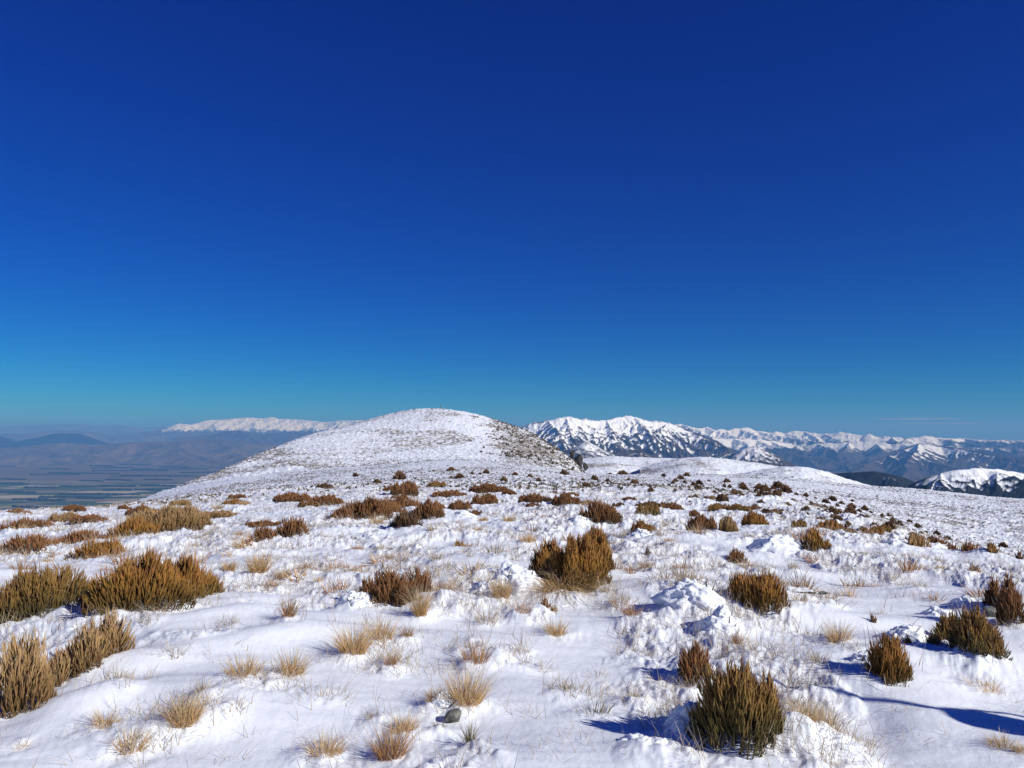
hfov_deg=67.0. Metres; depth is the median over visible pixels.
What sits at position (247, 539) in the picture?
grass tuft
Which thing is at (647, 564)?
grass tuft
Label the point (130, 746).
grass tuft
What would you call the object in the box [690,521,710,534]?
grass tuft
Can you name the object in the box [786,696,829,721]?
grass tuft
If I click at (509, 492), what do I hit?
heath shrub
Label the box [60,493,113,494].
shelterbelt
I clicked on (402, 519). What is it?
heath shrub
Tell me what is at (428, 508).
heath shrub
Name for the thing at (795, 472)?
snow hill
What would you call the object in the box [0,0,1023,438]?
sky
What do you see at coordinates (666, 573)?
grass tuft
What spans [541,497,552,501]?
heath shrub
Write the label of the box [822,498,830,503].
scrub bush
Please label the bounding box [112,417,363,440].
snowy alps
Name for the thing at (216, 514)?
heath shrub
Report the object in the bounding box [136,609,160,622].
grass tuft
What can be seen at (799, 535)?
grass tuft
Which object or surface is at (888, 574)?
grass tuft
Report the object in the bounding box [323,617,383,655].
grass tuft
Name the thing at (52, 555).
grass tuft
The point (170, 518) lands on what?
heath shrub
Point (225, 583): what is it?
grass tuft
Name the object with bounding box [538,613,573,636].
grass tuft
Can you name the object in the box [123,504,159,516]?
heath shrub
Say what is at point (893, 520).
scrub bush
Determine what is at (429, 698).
grass tuft
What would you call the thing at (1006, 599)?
heath shrub
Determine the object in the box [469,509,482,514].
heath shrub
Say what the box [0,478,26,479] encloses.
shelterbelt
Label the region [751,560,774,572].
grass tuft
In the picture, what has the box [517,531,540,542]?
grass tuft
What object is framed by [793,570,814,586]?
grass tuft
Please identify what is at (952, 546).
heath shrub
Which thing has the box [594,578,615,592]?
grass tuft
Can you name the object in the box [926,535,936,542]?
scrub bush
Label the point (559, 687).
grass tuft
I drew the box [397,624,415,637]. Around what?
grass tuft
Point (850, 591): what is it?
grass tuft
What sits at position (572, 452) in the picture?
crag
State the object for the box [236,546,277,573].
grass tuft
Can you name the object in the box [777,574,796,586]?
grass tuft
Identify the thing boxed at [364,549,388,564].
grass tuft
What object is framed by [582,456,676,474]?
snow hill
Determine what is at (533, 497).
heath shrub
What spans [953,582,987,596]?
grass tuft
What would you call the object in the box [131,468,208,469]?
shelterbelt
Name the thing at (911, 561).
grass tuft
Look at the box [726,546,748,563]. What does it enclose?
heath shrub
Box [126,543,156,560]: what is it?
grass tuft
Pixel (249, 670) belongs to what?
grass tuft
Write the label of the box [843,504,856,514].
scrub bush
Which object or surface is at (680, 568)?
grass tuft
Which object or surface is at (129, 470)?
shelterbelt
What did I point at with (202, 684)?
grass tuft
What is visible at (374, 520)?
grass tuft
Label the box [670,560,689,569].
grass tuft
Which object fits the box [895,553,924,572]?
grass tuft
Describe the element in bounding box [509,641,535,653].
grass tuft
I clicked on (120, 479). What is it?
shelterbelt
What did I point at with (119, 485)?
shelterbelt
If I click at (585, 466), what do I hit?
crag
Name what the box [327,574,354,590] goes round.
grass tuft
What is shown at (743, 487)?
scrub bush
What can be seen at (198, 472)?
shelterbelt
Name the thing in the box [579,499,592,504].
heath shrub
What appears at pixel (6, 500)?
valley plain
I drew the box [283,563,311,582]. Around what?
grass tuft
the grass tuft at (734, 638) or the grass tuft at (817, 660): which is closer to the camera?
the grass tuft at (817, 660)
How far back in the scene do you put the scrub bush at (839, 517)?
15.12 m
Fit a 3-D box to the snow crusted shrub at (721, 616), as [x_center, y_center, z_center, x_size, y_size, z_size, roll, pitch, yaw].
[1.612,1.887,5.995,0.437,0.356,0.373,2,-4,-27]
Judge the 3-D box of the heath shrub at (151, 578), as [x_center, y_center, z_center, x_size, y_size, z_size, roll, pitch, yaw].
[-3.138,1.742,6.883,0.934,0.774,1.728,1,-4,-10]
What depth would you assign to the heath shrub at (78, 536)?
12.33 m
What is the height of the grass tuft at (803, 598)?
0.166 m
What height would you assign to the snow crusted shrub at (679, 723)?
0.282 m
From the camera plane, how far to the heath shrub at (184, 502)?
23.71 m
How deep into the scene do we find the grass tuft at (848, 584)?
8.50 m
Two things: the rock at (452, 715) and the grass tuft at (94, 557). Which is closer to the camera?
the rock at (452, 715)
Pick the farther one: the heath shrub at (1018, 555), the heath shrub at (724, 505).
the heath shrub at (724, 505)
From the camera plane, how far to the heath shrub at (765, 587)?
6.46 m
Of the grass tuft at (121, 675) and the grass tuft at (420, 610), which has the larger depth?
the grass tuft at (420, 610)
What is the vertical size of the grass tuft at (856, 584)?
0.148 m
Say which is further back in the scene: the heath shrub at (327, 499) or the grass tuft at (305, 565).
the heath shrub at (327, 499)
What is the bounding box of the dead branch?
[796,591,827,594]
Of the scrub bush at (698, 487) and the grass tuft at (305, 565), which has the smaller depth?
the grass tuft at (305, 565)
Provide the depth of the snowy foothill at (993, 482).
4059.10 m
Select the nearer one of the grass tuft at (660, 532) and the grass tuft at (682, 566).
the grass tuft at (682, 566)
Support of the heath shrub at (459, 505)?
on the snow ground at (948, 700)
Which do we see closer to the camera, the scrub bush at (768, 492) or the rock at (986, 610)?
the rock at (986, 610)
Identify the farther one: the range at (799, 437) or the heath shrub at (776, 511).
the range at (799, 437)
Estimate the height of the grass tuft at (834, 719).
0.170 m
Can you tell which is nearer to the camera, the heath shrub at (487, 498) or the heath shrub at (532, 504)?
the heath shrub at (532, 504)
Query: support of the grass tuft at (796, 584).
on the snow ground at (948, 700)
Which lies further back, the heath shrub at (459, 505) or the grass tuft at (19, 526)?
the heath shrub at (459, 505)
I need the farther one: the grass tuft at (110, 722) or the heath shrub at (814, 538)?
the heath shrub at (814, 538)
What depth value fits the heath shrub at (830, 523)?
13.43 m
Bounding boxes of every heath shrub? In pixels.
[0,515,55,529]
[0,530,63,554]
[0,559,92,623]
[0,626,57,718]
[6,507,33,513]
[46,603,136,687]
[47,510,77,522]
[57,528,109,543]
[62,504,86,511]
[64,533,130,560]
[68,513,108,524]
[79,546,225,617]
[105,513,162,536]
[117,504,128,508]
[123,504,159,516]
[124,502,212,531]
[169,499,191,505]
[200,509,241,518]
[222,498,250,504]
[228,493,245,498]
[245,519,281,527]
[248,515,310,541]
[272,491,311,502]
[297,500,320,506]
[311,492,342,505]
[316,482,334,488]
[324,493,444,519]
[358,562,433,606]
[382,485,391,490]
[389,507,422,527]
[390,480,418,496]
[391,494,408,498]
[426,480,447,487]
[431,489,468,497]
[447,499,472,509]
[453,539,471,546]
[468,482,513,492]
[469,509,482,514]
[470,492,498,504]
[502,489,516,494]
[517,493,545,502]
[525,501,540,506]
[528,524,615,592]
[538,594,551,607]
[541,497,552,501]
[550,491,582,505]
[575,495,623,523]
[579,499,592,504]
[585,524,609,542]
[612,502,623,506]
[621,496,636,500]
[630,518,653,531]
[634,503,660,515]
[635,500,665,506]
[660,502,684,509]
[676,636,715,686]
[684,651,786,759]
[685,509,717,530]
[689,508,698,516]
[707,501,726,508]
[708,505,721,511]
[718,513,738,531]
[724,503,753,511]
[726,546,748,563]
[726,568,790,615]
[741,509,769,524]
[771,508,781,513]
[790,518,807,527]
[799,523,831,551]
[817,517,844,530]
[842,527,857,532]
[861,629,913,686]
[862,525,883,534]
[869,608,877,623]
[878,524,890,532]
[902,631,911,643]
[904,531,933,548]
[925,628,944,645]
[927,534,949,546]
[931,599,1012,660]
[947,540,960,549]
[957,539,979,551]
[969,563,980,572]
[981,570,1023,624]
[986,541,999,553]
[1014,549,1023,558]
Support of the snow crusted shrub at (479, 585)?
on the snow ground at (948, 700)
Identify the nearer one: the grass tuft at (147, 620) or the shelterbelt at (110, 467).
the grass tuft at (147, 620)
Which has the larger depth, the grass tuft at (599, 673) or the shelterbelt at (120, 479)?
the shelterbelt at (120, 479)
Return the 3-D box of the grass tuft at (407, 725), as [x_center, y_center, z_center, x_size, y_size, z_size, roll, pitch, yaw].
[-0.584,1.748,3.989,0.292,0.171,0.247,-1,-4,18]
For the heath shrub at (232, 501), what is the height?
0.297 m
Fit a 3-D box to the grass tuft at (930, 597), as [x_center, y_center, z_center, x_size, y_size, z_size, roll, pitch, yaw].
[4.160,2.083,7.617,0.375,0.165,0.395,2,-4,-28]
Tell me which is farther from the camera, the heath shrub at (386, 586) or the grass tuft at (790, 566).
the grass tuft at (790, 566)
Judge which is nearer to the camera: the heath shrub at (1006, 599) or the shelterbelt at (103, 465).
the heath shrub at (1006, 599)
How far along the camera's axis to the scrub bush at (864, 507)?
75.42 m
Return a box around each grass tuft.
[2,554,37,569]
[7,522,30,529]
[10,738,35,750]
[39,556,55,561]
[43,519,67,531]
[43,548,63,556]
[45,559,76,570]
[64,560,83,570]
[80,705,126,728]
[82,552,107,559]
[99,717,166,757]
[100,547,136,564]
[101,665,133,680]
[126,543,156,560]
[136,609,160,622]
[144,636,197,659]
[146,679,219,731]
[177,547,214,562]
[186,670,222,691]
[211,504,223,508]
[211,576,239,591]
[215,612,243,624]
[215,648,271,679]
[216,559,242,570]
[218,548,238,556]
[219,690,250,711]
[231,535,258,548]
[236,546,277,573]
[240,531,268,545]
[243,552,277,562]
[253,577,284,587]
[265,669,303,690]
[266,639,322,676]
[270,567,296,579]
[274,586,307,617]
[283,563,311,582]
[290,728,353,757]
[292,560,315,569]
[309,682,343,696]
[318,578,340,593]
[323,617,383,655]
[325,559,343,568]
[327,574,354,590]
[347,545,364,549]
[350,713,441,761]
[355,611,414,641]
[362,704,386,721]
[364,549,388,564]
[366,512,389,523]
[375,648,403,665]
[379,706,427,733]
[390,577,436,616]
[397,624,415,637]
[412,683,449,702]
[419,563,439,576]
[424,520,440,530]
[425,657,509,706]
[426,549,444,559]
[430,719,447,728]
[432,573,457,590]
[447,555,484,574]
[448,719,483,742]
[450,631,501,664]
[456,735,505,753]
[467,589,509,625]
[474,516,488,520]
[477,533,507,553]
[483,569,523,598]
[496,565,621,611]
[501,512,517,521]
[508,549,521,560]
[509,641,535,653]
[510,599,535,613]
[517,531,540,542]
[520,520,543,531]
[528,658,558,673]
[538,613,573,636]
[543,677,580,690]
[569,689,621,717]
[584,665,611,678]
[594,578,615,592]
[606,587,631,606]
[612,557,630,568]
[613,684,650,699]
[620,598,645,616]
[621,563,644,573]
[636,556,655,568]
[640,647,655,656]
[645,566,683,578]
[653,527,669,536]
[665,552,695,575]
[668,565,700,580]
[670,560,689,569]
[689,569,717,579]
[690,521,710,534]
[726,631,753,643]
[736,559,758,566]
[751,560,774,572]
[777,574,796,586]
[779,688,806,705]
[782,528,807,539]
[783,567,831,591]
[785,556,798,568]
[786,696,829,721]
[791,588,820,602]
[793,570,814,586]
[799,549,822,563]
[804,696,847,725]
[806,643,831,663]
[810,583,844,598]
[814,614,868,643]
[819,704,851,732]
[832,571,865,588]
[838,579,858,597]
[840,577,875,586]
[880,569,900,580]
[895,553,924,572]
[900,554,923,568]
[910,581,927,586]
[915,590,952,605]
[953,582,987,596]
[953,671,1008,693]
[973,728,1021,752]
[1007,740,1023,753]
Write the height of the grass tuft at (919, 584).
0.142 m
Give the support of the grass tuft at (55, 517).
on the snow ground at (948, 700)
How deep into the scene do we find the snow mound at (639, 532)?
11.80 m
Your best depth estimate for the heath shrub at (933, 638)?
5.53 m
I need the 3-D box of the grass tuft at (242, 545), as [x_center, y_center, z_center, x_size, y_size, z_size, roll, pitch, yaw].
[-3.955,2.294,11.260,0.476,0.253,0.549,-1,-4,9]
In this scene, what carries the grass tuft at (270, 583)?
on the snow ground at (948, 700)
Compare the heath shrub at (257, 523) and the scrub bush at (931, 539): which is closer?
the scrub bush at (931, 539)
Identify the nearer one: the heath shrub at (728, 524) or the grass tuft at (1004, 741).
the grass tuft at (1004, 741)
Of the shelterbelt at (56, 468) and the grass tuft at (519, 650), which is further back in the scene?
the shelterbelt at (56, 468)
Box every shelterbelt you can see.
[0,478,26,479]
[0,482,28,484]
[0,491,36,492]
[12,498,47,499]
[12,505,45,507]
[24,486,60,487]
[29,499,65,500]
[30,473,79,474]
[38,496,93,497]
[39,468,68,469]
[47,472,119,473]
[59,485,104,486]
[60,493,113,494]
[75,497,103,498]
[79,480,104,481]
[90,465,116,466]
[92,467,131,468]
[92,470,167,470]
[99,485,135,486]
[103,489,131,490]
[105,479,132,480]
[107,493,139,494]
[119,464,148,465]
[120,475,160,475]
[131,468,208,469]
[134,488,161,490]
[140,484,175,486]
[159,466,188,467]
[168,475,195,476]
[180,471,215,472]
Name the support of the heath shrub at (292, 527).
on the snow ground at (948, 700)
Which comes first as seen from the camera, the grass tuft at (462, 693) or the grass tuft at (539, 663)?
the grass tuft at (462, 693)
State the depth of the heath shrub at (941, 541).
11.86 m
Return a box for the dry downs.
[0,439,278,467]
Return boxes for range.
[0,424,166,435]
[0,430,216,443]
[521,415,735,458]
[677,424,1023,468]
[712,438,1023,471]
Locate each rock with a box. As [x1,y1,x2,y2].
[444,708,460,722]
[982,607,995,616]
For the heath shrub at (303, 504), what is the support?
on the snow ground at (948, 700)
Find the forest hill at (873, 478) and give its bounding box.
[834,471,914,486]
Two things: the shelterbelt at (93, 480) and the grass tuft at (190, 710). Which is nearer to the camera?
the grass tuft at (190, 710)
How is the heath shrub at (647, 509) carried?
on the snow ground at (948, 700)
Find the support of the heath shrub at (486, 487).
on the snow ground at (948, 700)
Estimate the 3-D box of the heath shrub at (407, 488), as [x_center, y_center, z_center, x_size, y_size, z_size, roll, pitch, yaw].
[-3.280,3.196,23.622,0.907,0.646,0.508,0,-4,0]
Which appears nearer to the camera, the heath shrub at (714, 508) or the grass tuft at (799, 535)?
the grass tuft at (799, 535)
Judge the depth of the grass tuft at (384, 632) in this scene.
5.57 m
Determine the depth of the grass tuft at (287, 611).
5.83 m
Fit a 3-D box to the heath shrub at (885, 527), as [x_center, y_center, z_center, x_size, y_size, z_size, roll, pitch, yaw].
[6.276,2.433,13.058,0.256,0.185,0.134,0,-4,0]
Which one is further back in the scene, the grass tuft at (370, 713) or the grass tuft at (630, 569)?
the grass tuft at (630, 569)
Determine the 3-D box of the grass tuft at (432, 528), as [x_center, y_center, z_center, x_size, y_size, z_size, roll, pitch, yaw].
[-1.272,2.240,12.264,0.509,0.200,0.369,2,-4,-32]
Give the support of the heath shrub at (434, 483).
on the snow ground at (948, 700)
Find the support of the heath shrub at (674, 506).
on the snow ground at (948, 700)
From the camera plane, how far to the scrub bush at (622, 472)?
169.11 m
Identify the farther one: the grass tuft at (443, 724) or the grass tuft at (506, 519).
the grass tuft at (506, 519)
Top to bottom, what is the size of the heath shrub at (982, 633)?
0.526 m
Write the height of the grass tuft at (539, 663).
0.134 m
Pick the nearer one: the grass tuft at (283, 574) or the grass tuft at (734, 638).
the grass tuft at (734, 638)
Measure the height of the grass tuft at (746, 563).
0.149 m
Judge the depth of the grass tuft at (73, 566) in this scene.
9.00 m
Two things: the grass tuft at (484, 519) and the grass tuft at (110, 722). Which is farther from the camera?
the grass tuft at (484, 519)
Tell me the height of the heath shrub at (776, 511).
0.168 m
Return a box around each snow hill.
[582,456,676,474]
[640,457,778,474]
[735,466,870,485]
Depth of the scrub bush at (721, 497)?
20.88 m
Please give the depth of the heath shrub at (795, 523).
13.87 m
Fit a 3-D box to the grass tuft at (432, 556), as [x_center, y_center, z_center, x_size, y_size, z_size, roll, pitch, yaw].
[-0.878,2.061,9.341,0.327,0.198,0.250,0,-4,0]
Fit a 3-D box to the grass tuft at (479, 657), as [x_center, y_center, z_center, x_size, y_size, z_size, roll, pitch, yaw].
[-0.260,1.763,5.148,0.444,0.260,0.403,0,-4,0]
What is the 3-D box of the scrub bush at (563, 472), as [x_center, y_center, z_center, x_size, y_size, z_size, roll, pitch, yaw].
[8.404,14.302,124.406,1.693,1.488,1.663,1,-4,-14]
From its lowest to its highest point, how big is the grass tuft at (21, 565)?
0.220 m
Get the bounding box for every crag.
[570,450,574,458]
[574,454,582,466]
[583,462,587,470]
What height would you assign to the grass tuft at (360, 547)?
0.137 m
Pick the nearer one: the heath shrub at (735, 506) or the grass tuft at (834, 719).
the grass tuft at (834, 719)
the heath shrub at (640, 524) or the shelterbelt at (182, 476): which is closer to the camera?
the heath shrub at (640, 524)
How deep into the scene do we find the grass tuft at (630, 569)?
8.29 m
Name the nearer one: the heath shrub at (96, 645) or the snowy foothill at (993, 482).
the heath shrub at (96, 645)
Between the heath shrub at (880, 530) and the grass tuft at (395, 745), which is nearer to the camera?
the grass tuft at (395, 745)
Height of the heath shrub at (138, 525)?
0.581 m
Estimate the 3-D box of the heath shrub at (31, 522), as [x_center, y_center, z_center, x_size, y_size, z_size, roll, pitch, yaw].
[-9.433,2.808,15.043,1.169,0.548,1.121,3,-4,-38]
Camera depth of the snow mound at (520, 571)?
7.49 m
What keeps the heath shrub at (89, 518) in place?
on the snow ground at (948, 700)
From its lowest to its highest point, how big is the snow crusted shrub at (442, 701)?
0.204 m
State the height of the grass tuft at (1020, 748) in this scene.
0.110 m
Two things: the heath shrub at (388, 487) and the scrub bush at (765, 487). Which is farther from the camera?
the scrub bush at (765, 487)
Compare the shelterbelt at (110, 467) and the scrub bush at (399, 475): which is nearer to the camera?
the scrub bush at (399, 475)
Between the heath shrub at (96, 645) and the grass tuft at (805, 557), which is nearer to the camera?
the heath shrub at (96, 645)
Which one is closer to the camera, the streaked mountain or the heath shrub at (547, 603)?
the heath shrub at (547, 603)
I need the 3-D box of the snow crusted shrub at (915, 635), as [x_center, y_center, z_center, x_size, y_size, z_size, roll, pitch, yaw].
[2.940,1.919,5.775,0.574,0.290,0.420,0,-4,0]
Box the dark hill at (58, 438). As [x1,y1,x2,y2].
[0,433,109,447]
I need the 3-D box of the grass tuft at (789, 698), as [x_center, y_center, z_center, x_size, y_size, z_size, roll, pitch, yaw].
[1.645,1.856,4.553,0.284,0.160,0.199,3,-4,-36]
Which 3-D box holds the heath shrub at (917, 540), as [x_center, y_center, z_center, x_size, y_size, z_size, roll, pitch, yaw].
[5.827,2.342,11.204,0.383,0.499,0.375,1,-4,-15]
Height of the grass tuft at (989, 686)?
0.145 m
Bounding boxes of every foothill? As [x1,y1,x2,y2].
[172,430,316,444]
[563,441,654,459]
[727,446,795,466]
[905,468,1023,498]
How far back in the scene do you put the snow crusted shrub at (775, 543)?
10.50 m
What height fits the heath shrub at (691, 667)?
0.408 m
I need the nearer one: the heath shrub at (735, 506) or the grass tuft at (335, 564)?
the grass tuft at (335, 564)
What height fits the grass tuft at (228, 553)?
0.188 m
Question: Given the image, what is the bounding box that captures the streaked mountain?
[848,442,1023,481]
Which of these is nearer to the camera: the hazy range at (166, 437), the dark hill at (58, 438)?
the dark hill at (58, 438)
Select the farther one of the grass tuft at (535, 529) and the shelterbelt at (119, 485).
the shelterbelt at (119, 485)
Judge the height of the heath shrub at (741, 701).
0.572 m
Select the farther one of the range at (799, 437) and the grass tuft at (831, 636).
the range at (799, 437)
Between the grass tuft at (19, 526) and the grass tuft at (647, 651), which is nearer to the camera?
the grass tuft at (647, 651)
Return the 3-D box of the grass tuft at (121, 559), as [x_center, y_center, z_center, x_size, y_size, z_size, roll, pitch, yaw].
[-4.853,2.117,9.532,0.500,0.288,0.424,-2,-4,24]
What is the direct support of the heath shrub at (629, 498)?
on the snow ground at (948, 700)
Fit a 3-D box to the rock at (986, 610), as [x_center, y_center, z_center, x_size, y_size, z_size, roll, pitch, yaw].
[4.265,2.019,6.845,0.186,0.083,0.132,0,-4,7]
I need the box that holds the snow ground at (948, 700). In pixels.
[0,408,1023,767]
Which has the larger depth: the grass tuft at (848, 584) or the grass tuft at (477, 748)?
the grass tuft at (848, 584)
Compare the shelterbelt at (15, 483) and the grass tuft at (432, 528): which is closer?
the grass tuft at (432, 528)
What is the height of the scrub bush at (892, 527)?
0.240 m
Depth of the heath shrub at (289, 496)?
22.80 m
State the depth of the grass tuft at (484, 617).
6.23 m
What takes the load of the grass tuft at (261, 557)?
on the snow ground at (948, 700)
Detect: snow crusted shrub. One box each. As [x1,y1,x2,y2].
[52,623,84,633]
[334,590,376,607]
[426,689,456,710]
[454,510,476,516]
[469,580,499,593]
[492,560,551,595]
[571,515,589,526]
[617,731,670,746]
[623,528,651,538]
[650,577,725,611]
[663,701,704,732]
[689,604,744,636]
[746,533,802,554]
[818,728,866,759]
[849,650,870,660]
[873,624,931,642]
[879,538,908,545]
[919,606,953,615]
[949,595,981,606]
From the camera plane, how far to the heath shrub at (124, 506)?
23.52 m
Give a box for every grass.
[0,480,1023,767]
[41,408,1023,550]
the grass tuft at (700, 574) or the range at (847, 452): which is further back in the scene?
the range at (847, 452)
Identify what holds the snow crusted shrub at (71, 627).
on the snow ground at (948, 700)
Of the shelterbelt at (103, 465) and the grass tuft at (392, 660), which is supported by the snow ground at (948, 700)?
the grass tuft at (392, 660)
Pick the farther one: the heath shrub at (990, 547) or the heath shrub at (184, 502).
the heath shrub at (184, 502)
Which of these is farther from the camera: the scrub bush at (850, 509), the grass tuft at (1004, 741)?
the scrub bush at (850, 509)
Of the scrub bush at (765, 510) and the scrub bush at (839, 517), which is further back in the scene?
the scrub bush at (765, 510)
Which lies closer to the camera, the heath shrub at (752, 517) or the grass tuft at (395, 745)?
the grass tuft at (395, 745)
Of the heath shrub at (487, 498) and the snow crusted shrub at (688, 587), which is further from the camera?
the heath shrub at (487, 498)
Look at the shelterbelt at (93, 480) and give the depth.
17227.45 m
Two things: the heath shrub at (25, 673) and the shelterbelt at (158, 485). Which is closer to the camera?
the heath shrub at (25, 673)
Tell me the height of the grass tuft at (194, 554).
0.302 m
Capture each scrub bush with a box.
[392,470,405,479]
[454,472,465,478]
[500,476,507,481]
[559,469,568,474]
[579,481,591,486]
[618,470,627,474]
[694,485,702,489]
[716,493,728,501]
[738,485,748,490]
[758,484,771,491]
[758,508,771,513]
[763,491,774,496]
[772,480,784,488]
[777,483,792,492]
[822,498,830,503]
[827,496,836,500]
[828,508,843,514]
[833,515,843,520]
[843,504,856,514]
[844,520,852,527]
[861,505,868,510]
[883,521,896,529]
[888,515,897,524]
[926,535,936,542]
[998,542,1008,547]
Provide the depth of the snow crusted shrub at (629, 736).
3.83 m
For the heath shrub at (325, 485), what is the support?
on the snow ground at (948, 700)
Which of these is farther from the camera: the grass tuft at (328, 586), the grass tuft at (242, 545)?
the grass tuft at (242, 545)
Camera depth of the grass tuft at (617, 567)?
8.47 m
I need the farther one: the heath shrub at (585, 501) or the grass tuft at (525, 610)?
the heath shrub at (585, 501)
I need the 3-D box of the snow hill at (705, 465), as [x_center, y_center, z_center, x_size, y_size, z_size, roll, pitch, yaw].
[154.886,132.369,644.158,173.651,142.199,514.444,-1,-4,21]
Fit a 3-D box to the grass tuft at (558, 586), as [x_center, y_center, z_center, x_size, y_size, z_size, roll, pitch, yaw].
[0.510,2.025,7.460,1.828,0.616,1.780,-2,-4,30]
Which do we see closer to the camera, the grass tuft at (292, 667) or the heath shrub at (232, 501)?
the grass tuft at (292, 667)
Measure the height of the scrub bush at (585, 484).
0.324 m
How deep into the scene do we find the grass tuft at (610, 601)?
6.90 m
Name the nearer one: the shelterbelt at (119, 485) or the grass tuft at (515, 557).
the grass tuft at (515, 557)
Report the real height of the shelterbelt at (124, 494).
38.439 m
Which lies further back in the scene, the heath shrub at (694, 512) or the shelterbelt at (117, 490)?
the shelterbelt at (117, 490)
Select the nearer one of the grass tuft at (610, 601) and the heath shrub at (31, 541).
the grass tuft at (610, 601)
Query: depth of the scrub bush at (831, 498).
86.27 m
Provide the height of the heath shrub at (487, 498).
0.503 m
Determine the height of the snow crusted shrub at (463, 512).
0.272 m
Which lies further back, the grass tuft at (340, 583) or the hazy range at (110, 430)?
the hazy range at (110, 430)
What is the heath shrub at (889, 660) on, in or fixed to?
on the snow ground at (948, 700)
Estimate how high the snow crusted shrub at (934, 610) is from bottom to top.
0.209 m
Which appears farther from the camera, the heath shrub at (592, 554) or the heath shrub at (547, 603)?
the heath shrub at (592, 554)
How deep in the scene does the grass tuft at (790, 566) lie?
9.05 m
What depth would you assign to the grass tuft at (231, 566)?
9.00 m
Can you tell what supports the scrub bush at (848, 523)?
on the snow ground at (948, 700)
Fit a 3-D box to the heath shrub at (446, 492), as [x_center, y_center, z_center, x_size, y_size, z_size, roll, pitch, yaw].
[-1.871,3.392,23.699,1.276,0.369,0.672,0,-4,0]
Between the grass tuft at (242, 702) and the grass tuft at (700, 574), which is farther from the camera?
the grass tuft at (700, 574)
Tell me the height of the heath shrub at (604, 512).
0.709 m
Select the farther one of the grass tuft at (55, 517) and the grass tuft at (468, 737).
the grass tuft at (55, 517)
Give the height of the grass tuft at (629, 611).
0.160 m
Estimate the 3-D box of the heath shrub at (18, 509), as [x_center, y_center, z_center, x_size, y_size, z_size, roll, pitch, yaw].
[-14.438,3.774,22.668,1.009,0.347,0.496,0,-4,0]
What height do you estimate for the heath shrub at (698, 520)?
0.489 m
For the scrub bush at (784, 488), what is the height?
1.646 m
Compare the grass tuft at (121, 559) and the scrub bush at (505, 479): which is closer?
the grass tuft at (121, 559)
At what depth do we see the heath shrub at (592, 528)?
10.85 m
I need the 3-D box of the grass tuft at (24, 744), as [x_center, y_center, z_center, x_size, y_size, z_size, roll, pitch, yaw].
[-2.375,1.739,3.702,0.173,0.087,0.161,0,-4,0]
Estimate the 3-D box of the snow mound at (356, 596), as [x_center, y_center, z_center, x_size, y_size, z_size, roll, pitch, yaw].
[-1.301,1.884,6.600,0.448,0.283,0.356,0,-4,0]
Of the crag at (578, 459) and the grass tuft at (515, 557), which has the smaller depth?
the grass tuft at (515, 557)
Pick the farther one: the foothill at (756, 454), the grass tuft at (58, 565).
the foothill at (756, 454)
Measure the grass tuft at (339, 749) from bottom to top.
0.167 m
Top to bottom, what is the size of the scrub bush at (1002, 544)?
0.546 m
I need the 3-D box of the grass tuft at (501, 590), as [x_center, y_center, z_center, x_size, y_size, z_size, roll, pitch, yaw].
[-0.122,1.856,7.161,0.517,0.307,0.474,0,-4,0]
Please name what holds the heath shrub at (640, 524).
on the snow ground at (948, 700)
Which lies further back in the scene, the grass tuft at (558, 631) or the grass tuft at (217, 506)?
the grass tuft at (217, 506)
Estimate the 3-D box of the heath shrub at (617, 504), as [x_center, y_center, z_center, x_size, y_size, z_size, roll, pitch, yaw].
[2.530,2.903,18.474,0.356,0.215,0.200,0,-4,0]
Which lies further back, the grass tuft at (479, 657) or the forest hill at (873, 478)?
the forest hill at (873, 478)

